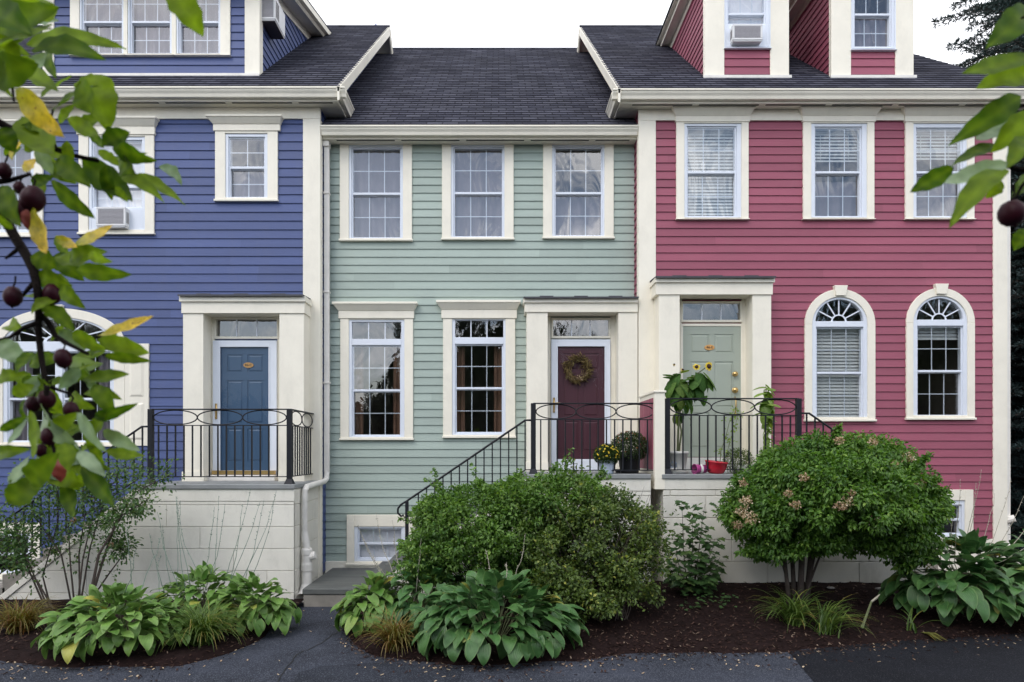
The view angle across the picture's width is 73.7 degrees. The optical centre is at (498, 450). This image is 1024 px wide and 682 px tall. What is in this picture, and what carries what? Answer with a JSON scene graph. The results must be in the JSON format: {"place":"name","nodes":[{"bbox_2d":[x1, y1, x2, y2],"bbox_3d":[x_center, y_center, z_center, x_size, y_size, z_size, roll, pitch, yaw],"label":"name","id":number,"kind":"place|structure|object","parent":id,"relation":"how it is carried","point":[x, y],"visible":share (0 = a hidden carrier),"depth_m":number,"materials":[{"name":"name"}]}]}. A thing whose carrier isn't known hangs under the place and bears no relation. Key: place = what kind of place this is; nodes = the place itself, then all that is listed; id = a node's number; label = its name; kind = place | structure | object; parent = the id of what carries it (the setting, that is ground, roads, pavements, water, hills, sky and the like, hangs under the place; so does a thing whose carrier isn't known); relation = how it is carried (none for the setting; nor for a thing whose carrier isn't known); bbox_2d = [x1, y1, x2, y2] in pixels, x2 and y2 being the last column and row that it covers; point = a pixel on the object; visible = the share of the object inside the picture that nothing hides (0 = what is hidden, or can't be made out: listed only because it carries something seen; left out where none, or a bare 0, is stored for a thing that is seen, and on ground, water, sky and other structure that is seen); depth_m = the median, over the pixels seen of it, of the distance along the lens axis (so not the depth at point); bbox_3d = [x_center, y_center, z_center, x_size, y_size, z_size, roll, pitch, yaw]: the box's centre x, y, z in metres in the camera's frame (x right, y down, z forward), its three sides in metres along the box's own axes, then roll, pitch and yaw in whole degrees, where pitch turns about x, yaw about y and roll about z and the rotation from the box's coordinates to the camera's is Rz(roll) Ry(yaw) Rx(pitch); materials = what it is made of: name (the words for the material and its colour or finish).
{"place":"outdoors","nodes":[
{"label":"outdoors","id":0,"kind":"place"},
{"bbox_2d":[0,547,1019,681],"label":"ground","id":1,"kind":"structure","parent":0,"point":[268,652],"depth_m":6.39,"materials":[{"name":"grey asphalt"}]},
{"bbox_2d":[0,0,203,517],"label":"crab apple tree","id":2,"kind":"object","parent":1,"relation":"on","point":[62,459],"visible":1,"depth_m":0.87,"materials":[{"name":"green plant"}]},
{"bbox_2d":[0,599,303,667],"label":"mulch bed","id":3,"kind":"object","parent":1,"relation":"on","point":[160,657],"visible":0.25,"depth_m":6.74,"materials":[{"name":"brown soil"}]},
{"bbox_2d":[0,593,60,634],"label":"daylily tuft","id":4,"kind":"object","parent":3,"relation":"on","point":[20,620],"visible":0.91,"depth_m":7.40,"materials":[{"name":"green plant"}]},
{"bbox_2d":[0,445,184,608],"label":"rose bush","id":5,"kind":"object","parent":3,"relation":"on","point":[17,541],"visible":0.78,"depth_m":8.22,"materials":[{"name":"green plant"}]},
{"bbox_2d":[30,527,195,664],"bbox_3d":[-3.866,1.397,6.860,1.354,1.264,1.333,0,0,-38],"label":"hosta","id":6,"kind":"object","parent":3,"relation":"on","point":[62,627],"visible":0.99,"depth_m":6.60,"materials":[{"name":"green plant"}]},
{"bbox_2d":[148,596,258,652],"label":"daylily tuft","id":7,"kind":"object","parent":3,"relation":"on","point":[206,628],"visible":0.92,"depth_m":6.90,"materials":[{"name":"green plant"}]},
{"bbox_2d":[140,488,275,622],"bbox_3d":[-3.415,1.226,8.012,1.576,1.540,1.116,0,0,0],"label":"hosta","id":8,"kind":"object","parent":3,"relation":"on","point":[204,573],"visible":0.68,"depth_m":8.03,"materials":[{"name":"green plant"}]},
{"bbox_2d":[204,570,301,636],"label":"hosta","id":9,"kind":"object","parent":3,"relation":"on","point":[284,610],"visible":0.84,"depth_m":7.45,"materials":[{"name":"green plant"}]},
{"bbox_2d":[0,0,392,601],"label":"blue house","id":10,"kind":"structure","parent":1,"relation":"on","point":[226,284],"depth_m":10.18,"materials":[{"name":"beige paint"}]},
{"bbox_2d":[0,523,40,579],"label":"basement window","id":11,"kind":"structure","parent":10,"relation":"in","point":[38,556],"depth_m":10.18,"materials":[{"name":"beige paint"}]},
{"bbox_2d":[0,119,43,237],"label":"window","id":12,"kind":"structure","parent":10,"relation":"in","point":[16,163],"depth_m":10.30,"materials":[{"name":"beige paint"}]},
{"bbox_2d":[0,305,124,446],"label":"arched window","id":13,"kind":"structure","parent":10,"relation":"in","point":[92,324],"depth_m":10.20,"materials":[{"name":"beige paint"}]},
{"bbox_2d":[69,0,125,56],"bbox_3d":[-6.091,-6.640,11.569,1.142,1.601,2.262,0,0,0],"label":"dormer window","id":14,"kind":"structure","parent":10,"relation":"in","point":[104,18],"depth_m":10.59,"materials":[{"name":"glass"}]},
{"bbox_2d":[96,207,128,229],"bbox_3d":[-5.723,-3.446,10.135,0.436,0.299,0.130,0,0,0],"label":"air conditioner","id":15,"kind":"object","parent":10,"relation":"attached to","point":[116,218],"visible":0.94,"depth_m":10.07,"materials":[{"name":"white metal"}]},
{"bbox_2d":[68,116,159,234],"bbox_3d":[-5.710,-4.078,10.188,1.299,1.725,0.245,0,0,0],"label":"window","id":16,"kind":"structure","parent":10,"relation":"in","point":[142,129],"depth_m":10.16,"materials":[{"name":"beige paint"}]},
{"bbox_2d":[125,0,174,56],"bbox_3d":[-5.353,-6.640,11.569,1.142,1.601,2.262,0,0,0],"label":"dormer window","id":17,"kind":"structure","parent":10,"relation":"in","point":[149,24],"depth_m":10.60,"materials":[{"name":"glass"}]},
{"bbox_2d":[0,409,313,573],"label":"porch railing","id":18,"kind":"object","parent":10,"relation":"on","point":[291,449],"visible":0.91,"depth_m":9.04,"materials":[{"name":"black metal"}]},
{"bbox_2d":[172,0,230,56],"bbox_3d":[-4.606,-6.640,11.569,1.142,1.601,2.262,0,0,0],"label":"dormer window","id":19,"kind":"structure","parent":10,"relation":"in","point":[215,41],"depth_m":10.54,"materials":[{"name":"glass"}]},
{"bbox_2d":[205,114,283,201],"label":"window","id":20,"kind":"structure","parent":10,"relation":"in","point":[246,145],"depth_m":10.16,"materials":[{"name":"beige paint"}]},
{"bbox_2d":[213,340,276,474],"bbox_3d":[-3.765,-0.638,10.134,0.948,1.992,0.173,0,0,0],"label":"door","id":21,"kind":"structure","parent":10,"relation":"in","point":[244,371],"depth_m":10.16,"materials":[{"name":"blue wood"}]},
{"bbox_2d":[214,317,278,338],"bbox_3d":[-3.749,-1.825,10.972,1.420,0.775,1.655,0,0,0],"label":"transom window","id":22,"kind":"structure","parent":10,"relation":"in","point":[224,327],"depth_m":11.14,"materials":[{"name":"clear glass"}]},
{"bbox_2d":[262,0,284,38],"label":"air conditioner","id":23,"kind":"object","parent":10,"relation":"attached to","point":[273,17],"visible":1,"depth_m":10.66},
{"bbox_2d":[277,627,341,681],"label":"asphalt crack","id":24,"kind":"object","parent":1,"relation":"on","point":[297,654],"visible":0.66,"depth_m":6.69,"materials":[{"name":"black asphalt"}]},
{"bbox_2d":[294,662,462,681],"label":"road patch","id":25,"kind":"object","parent":1,"relation":"on","point":[346,673],"visible":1,"depth_m":6.21,"materials":[{"name":"grey asphalt"}]},
{"bbox_2d":[302,48,665,606],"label":"green house","id":26,"kind":"structure","parent":1,"relation":"on","point":[482,240],"depth_m":10.49,"materials":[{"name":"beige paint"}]},
{"bbox_2d":[332,302,417,439],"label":"window","id":27,"kind":"structure","parent":26,"relation":"in","point":[376,338],"depth_m":10.50,"materials":[{"name":"beige paint"}]},
{"bbox_2d":[339,144,412,241],"bbox_3d":[-1.883,-3.964,10.541,1.131,1.505,0.206,0,0,0],"label":"window","id":28,"kind":"structure","parent":26,"relation":"in","point":[376,179],"depth_m":10.57,"materials":[{"name":"glass"}]},
{"bbox_2d":[346,515,415,565],"bbox_3d":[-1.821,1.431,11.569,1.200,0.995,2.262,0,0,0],"label":"basement window","id":29,"kind":"structure","parent":26,"relation":"in","point":[357,550],"depth_m":10.48,"materials":[{"name":"beige paint"}]},
{"bbox_2d":[441,144,513,239],"bbox_3d":[-0.320,-3.973,10.541,1.123,1.489,0.206,0,0,0],"label":"window","id":30,"kind":"structure","parent":26,"relation":"in","point":[478,179],"depth_m":10.59,"materials":[{"name":"glass"}]},
{"bbox_2d":[436,300,520,437],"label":"window","id":31,"kind":"structure","parent":26,"relation":"in","point":[479,335],"depth_m":10.50,"materials":[{"name":"beige paint"}]},
{"bbox_2d":[397,403,652,556],"bbox_3d":[0.358,0.548,9.050,3.414,2.363,0.118,0,0,0],"label":"porch railing","id":32,"kind":"object","parent":26,"relation":"on","point":[533,419],"visible":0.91,"depth_m":9.04,"materials":[{"name":"black metal"}]},
{"bbox_2d":[542,144,614,238],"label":"window","id":33,"kind":"structure","parent":26,"relation":"in","point":[578,179],"depth_m":10.56,"materials":[{"name":"glass"}]},
{"bbox_2d":[551,339,609,469],"bbox_3d":[1.255,-0.664,10.434,0.902,2.067,0.173,0,0,0],"label":"door","id":34,"kind":"structure","parent":26,"relation":"in","point":[597,388],"depth_m":10.46,"materials":[{"name":"paint"}]},
{"bbox_2d":[562,352,595,385],"bbox_3d":[1.204,-1.254,10.419,0.544,0.554,0.190,0,0,0],"label":"door wreath","id":35,"kind":"object","parent":34,"relation":"hanging from","point":[572,378],"depth_m":10.39,"materials":[{"name":"brown plant"}]},
{"bbox_2d":[551,318,610,338],"bbox_3d":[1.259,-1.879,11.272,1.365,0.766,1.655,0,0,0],"label":"transom window","id":36,"kind":"structure","parent":26,"relation":"in","point":[561,328],"depth_m":12.10,"materials":[{"name":"clear glass"}]},
{"bbox_2d":[592,443,620,473],"bbox_3d":[1.450,0.103,9.122,0.383,0.413,0.383,0,0,0],"label":"potted chrysanthemum","id":37,"kind":"object","parent":26,"relation":"on","point":[607,458],"visible":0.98,"depth_m":9.02,"materials":[{"name":"yellow plant"}]},
{"bbox_3d":[1.715,0.284,9.500,0.220,0.050,0.220,0,0,0],"label":"saucer","id":38,"kind":"object","parent":26,"relation":"on","visible":0},
{"bbox_2d":[611,431,648,472],"bbox_3d":[1.791,0.012,9.352,0.543,0.594,0.542,0,0,0],"label":"potted chrysanthemum","id":39,"kind":"object","parent":38,"relation":"on","point":[635,449],"visible":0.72,"depth_m":9.23,"materials":[{"name":"green plant"}]},
{"bbox_2d":[0,609,1015,681],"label":"fallen petals","id":40,"kind":"object","parent":1,"relation":"on","point":[462,667],"visible":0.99,"depth_m":6.42,"materials":[{"name":"plant"}]},
{"bbox_2d":[348,565,1023,665],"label":"mulch bed","id":41,"kind":"object","parent":1,"relation":"on","point":[699,620],"visible":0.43,"depth_m":7.51,"materials":[{"name":"brown soil"}]},
{"bbox_2d":[330,514,420,637],"bbox_3d":[-1.349,1.367,7.586,1.026,1.334,0.791,0,0,0],"label":"hosta","id":42,"kind":"object","parent":41,"relation":"on","point":[346,619],"visible":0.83,"depth_m":7.44,"materials":[{"name":"green plant"}]},
{"bbox_2d":[350,604,433,658],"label":"daylily tuft","id":43,"kind":"object","parent":41,"relation":"on","point":[395,637],"visible":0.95,"depth_m":6.79,"materials":[{"name":"green plant"}]},
{"bbox_2d":[375,551,482,624],"bbox_3d":[-0.816,1.560,7.773,1.304,0.840,1.114,0,0,0],"label":"hosta","id":44,"kind":"object","parent":41,"relation":"on","point":[407,589],"visible":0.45,"depth_m":7.50,"materials":[{"name":"green plant"}]},
{"bbox_2d":[406,538,588,666],"bbox_3d":[-0.075,1.440,6.950,1.744,1.173,1.566,0,0,40],"label":"hosta","id":45,"kind":"object","parent":41,"relation":"on","point":[451,637],"visible":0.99,"depth_m":6.62,"materials":[{"name":"green plant"}]},
{"bbox_2d":[385,447,620,613],"bbox_3d":[0.090,0.950,8.034,2.748,1.975,1.523,0,0,0],"label":"leafy bush","id":46,"kind":"object","parent":41,"relation":"on","point":[441,512],"visible":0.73,"depth_m":7.74,"materials":[{"name":"green plant"}]},
{"bbox_2d":[0,581,1023,681],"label":"bark chips","id":47,"kind":"object","parent":41,"relation":"on","point":[726,634],"visible":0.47,"depth_m":7.22,"materials":[{"name":"brown wood"}]},
{"bbox_2d":[511,477,676,624],"bbox_3d":[1.036,1.246,7.700,1.972,1.863,1.657,0,0,0],"label":"twiggy shrub","id":48,"kind":"object","parent":41,"relation":"on","point":[596,588],"visible":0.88,"depth_m":7.53,"materials":[{"name":"green plant"}]},
{"bbox_2d":[656,500,728,594],"bbox_3d":[2.415,1.202,8.428,0.925,1.208,0.628,0,0,0],"label":"currant shrub","id":49,"kind":"object","parent":41,"relation":"on","point":[699,569],"visible":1,"depth_m":8.37,"materials":[{"name":"green plant"}]},
{"bbox_2d":[680,590,737,610],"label":"seedling","id":50,"kind":"object","parent":41,"relation":"on","point":[723,604],"visible":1,"depth_m":8.14,"materials":[{"name":"green plant"}]},
{"bbox_2d":[747,586,843,630],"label":"daylily tuft","id":51,"kind":"object","parent":41,"relation":"on","point":[793,609],"visible":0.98,"depth_m":7.54,"materials":[{"name":"green plant"}]},
{"bbox_2d":[711,422,955,607],"bbox_3d":[3.990,0.777,8.058,2.845,2.208,2.228,0,0,0],"label":"hydrangea tree","id":52,"kind":"object","parent":41,"relation":"on","point":[891,499],"visible":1,"depth_m":7.59,"materials":[{"name":"green plant"}]},
{"bbox_2d":[795,593,874,637],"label":"daylily tuft","id":53,"kind":"object","parent":41,"relation":"on","point":[826,624],"visible":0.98,"depth_m":7.33,"materials":[{"name":"green plant"}]},
{"bbox_2d":[861,594,879,628],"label":"dead stalk","id":54,"kind":"object","parent":41,"relation":"on","point":[868,609],"visible":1,"depth_m":7.48,"materials":[{"name":"plant"}]},
{"bbox_2d":[895,606,946,632],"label":"daylily tuft","id":55,"kind":"object","parent":41,"relation":"on","point":[911,624],"visible":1,"depth_m":7.50,"materials":[{"name":"green plant"}]},
{"bbox_2d":[922,632,947,640],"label":"dead leaf","id":56,"kind":"object","parent":41,"relation":"on","point":[932,634],"visible":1,"depth_m":7.30,"materials":[{"name":"plant"}]},
{"bbox_2d":[878,470,1023,625],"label":"hosta","id":57,"kind":"object","parent":41,"relation":"on","point":[914,588],"visible":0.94,"depth_m":7.72,"materials":[{"name":"green plant"}]},
{"bbox_2d":[978,529,1023,603],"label":"hosta","id":58,"kind":"object","parent":41,"relation":"on","point":[1006,592],"visible":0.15,"depth_m":8.23,"materials":[{"name":"green plant"}]},
{"bbox_2d":[790,633,1023,681],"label":"road patch","id":59,"kind":"object","parent":1,"relation":"on","point":[972,662],"visible":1,"depth_m":6.56,"materials":[{"name":"grey asphalt"}]},
{"bbox_2d":[910,3,1023,250],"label":"crab apple tree","id":60,"kind":"object","parent":1,"relation":"on","point":[1000,121],"visible":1,"depth_m":0.81,"materials":[{"name":"green plant"}]},
{"bbox_2d":[931,0,1023,549],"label":"spruce tree","id":61,"kind":"object","parent":1,"relation":"on","point":[992,8],"visible":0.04,"depth_m":15.12,"materials":[{"name":"green plant"}]},
{"bbox_2d":[1011,109,1023,539],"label":"spruce tree","id":62,"kind":"object","parent":1,"relation":"on","point":[1017,335],"visible":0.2,"depth_m":12.90,"materials":[{"name":"green plant"}]},
{"bbox_2d":[39,0,1020,67],"label":"sky","id":63,"kind":"structure","parent":0,"point":[413,23],"materials":[{"name":"white"}]},
{"bbox_2d":[577,0,1023,587],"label":"red house","id":64,"kind":"structure","parent":0,"point":[795,236],"depth_m":10.19,"materials":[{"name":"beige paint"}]},
{"bbox_2d":[670,461,676,473],"bbox_3d":[2.328,0.223,9.108,0.104,0.173,0.124,0,0,0],"label":"violet pot","id":65,"kind":"object","parent":64,"relation":"on","point":[673,471],"visible":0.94,"depth_m":9.09,"materials":[{"name":"white ceramic"}]},
{"bbox_2d":[663,362,715,473],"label":"potted sunflower","id":66,"kind":"object","parent":64,"relation":"on","point":[698,384],"visible":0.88,"depth_m":9.20,"materials":[{"name":"green plant"}]},
{"bbox_2d":[691,464,706,473],"bbox_3d":[2.671,0.244,9.072,0.170,0.140,0.138,0,0,-19],"label":"magenta pot","id":67,"kind":"object","parent":64,"relation":"on","point":[701,468],"visible":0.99,"depth_m":9.04,"materials":[{"name":"purple ceramic"}]},
{"bbox_2d":[681,301,741,322],"bbox_3d":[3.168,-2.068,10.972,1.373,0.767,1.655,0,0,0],"label":"transom window","id":68,"kind":"structure","parent":64,"relation":"in","point":[691,311],"depth_m":11.16,"materials":[{"name":"clear glass"}]},
{"bbox_2d":[680,324,742,457],"bbox_3d":[3.168,-0.885,10.158,0.932,2.008,0.124,0,0,0],"label":"door","id":69,"kind":"structure","parent":64,"relation":"in","point":[721,345],"depth_m":10.16,"materials":[{"name":"green paint"}]},
{"bbox_2d":[671,106,755,219],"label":"window","id":70,"kind":"structure","parent":64,"relation":"in","point":[712,142],"depth_m":10.20,"materials":[{"name":"glass"}]},
{"bbox_2d":[705,406,743,473],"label":"potted vine","id":71,"kind":"object","parent":64,"relation":"on","point":[718,467],"visible":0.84,"depth_m":9.07,"materials":[{"name":"green plant"}]},
{"bbox_2d":[722,447,754,473],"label":"potted herb","id":72,"kind":"object","parent":64,"relation":"on","point":[745,464],"visible":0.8,"depth_m":9.13,"materials":[{"name":"green plant"}]},
{"bbox_2d":[730,24,762,45],"bbox_3d":[3.780,-6.346,10.430,0.456,0.259,0.140,0,0,0],"label":"air conditioner","id":73,"kind":"object","parent":64,"relation":"attached to","point":[746,34],"visible":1,"depth_m":10.36,"materials":[{"name":"white metal"}]},
{"bbox_2d":[724,0,771,49],"bbox_3d":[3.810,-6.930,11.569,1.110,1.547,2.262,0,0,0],"label":"dormer window","id":74,"kind":"structure","parent":64,"relation":"in","point":[735,11],"depth_m":10.50,"materials":[{"name":"white plastic"}]},
{"bbox_2d":[665,398,841,473],"bbox_3d":[3.796,0.203,9.050,3.241,1.800,0.118,0,0,0],"label":"porch railing","id":75,"kind":"object","parent":64,"relation":"on","point":[798,415],"visible":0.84,"depth_m":9.04,"materials":[{"name":"black metal"}]},
{"bbox_2d":[750,385,780,449],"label":"potted sunflower","id":76,"kind":"object","parent":64,"relation":"on","point":[767,407],"visible":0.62,"depth_m":9.26,"materials":[{"name":"green plant"}]},
{"bbox_2d":[803,285,876,421],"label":"arched window","id":77,"kind":"structure","parent":64,"relation":"in","point":[839,325],"depth_m":10.21,"materials":[{"name":"beige paint"}]},
{"bbox_2d":[798,106,882,219],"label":"window","id":78,"kind":"structure","parent":64,"relation":"in","point":[838,141],"depth_m":10.20,"materials":[{"name":"glass"}]},
{"bbox_2d":[850,0,896,51],"bbox_3d":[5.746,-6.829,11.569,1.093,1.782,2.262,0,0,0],"label":"dormer window","id":79,"kind":"structure","parent":64,"relation":"in","point":[873,22],"depth_m":10.59,"materials":[{"name":"glass"}]},
{"bbox_2d":[905,284,976,419],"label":"arched window","id":80,"kind":"structure","parent":64,"relation":"in","point":[940,326],"depth_m":10.20,"materials":[{"name":"beige paint"}]},
{"bbox_2d":[900,106,983,219],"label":"window","id":81,"kind":"structure","parent":64,"relation":"in","point":[928,132],"depth_m":10.19,"materials":[{"name":"glass"}]},
{"bbox_2d":[935,490,972,540],"bbox_3d":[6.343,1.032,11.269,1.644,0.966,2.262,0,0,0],"label":"basement window","id":82,"kind":"structure","parent":64,"relation":"in","point":[966,501],"depth_m":10.18,"materials":[{"name":"beige paint"}]}
]}

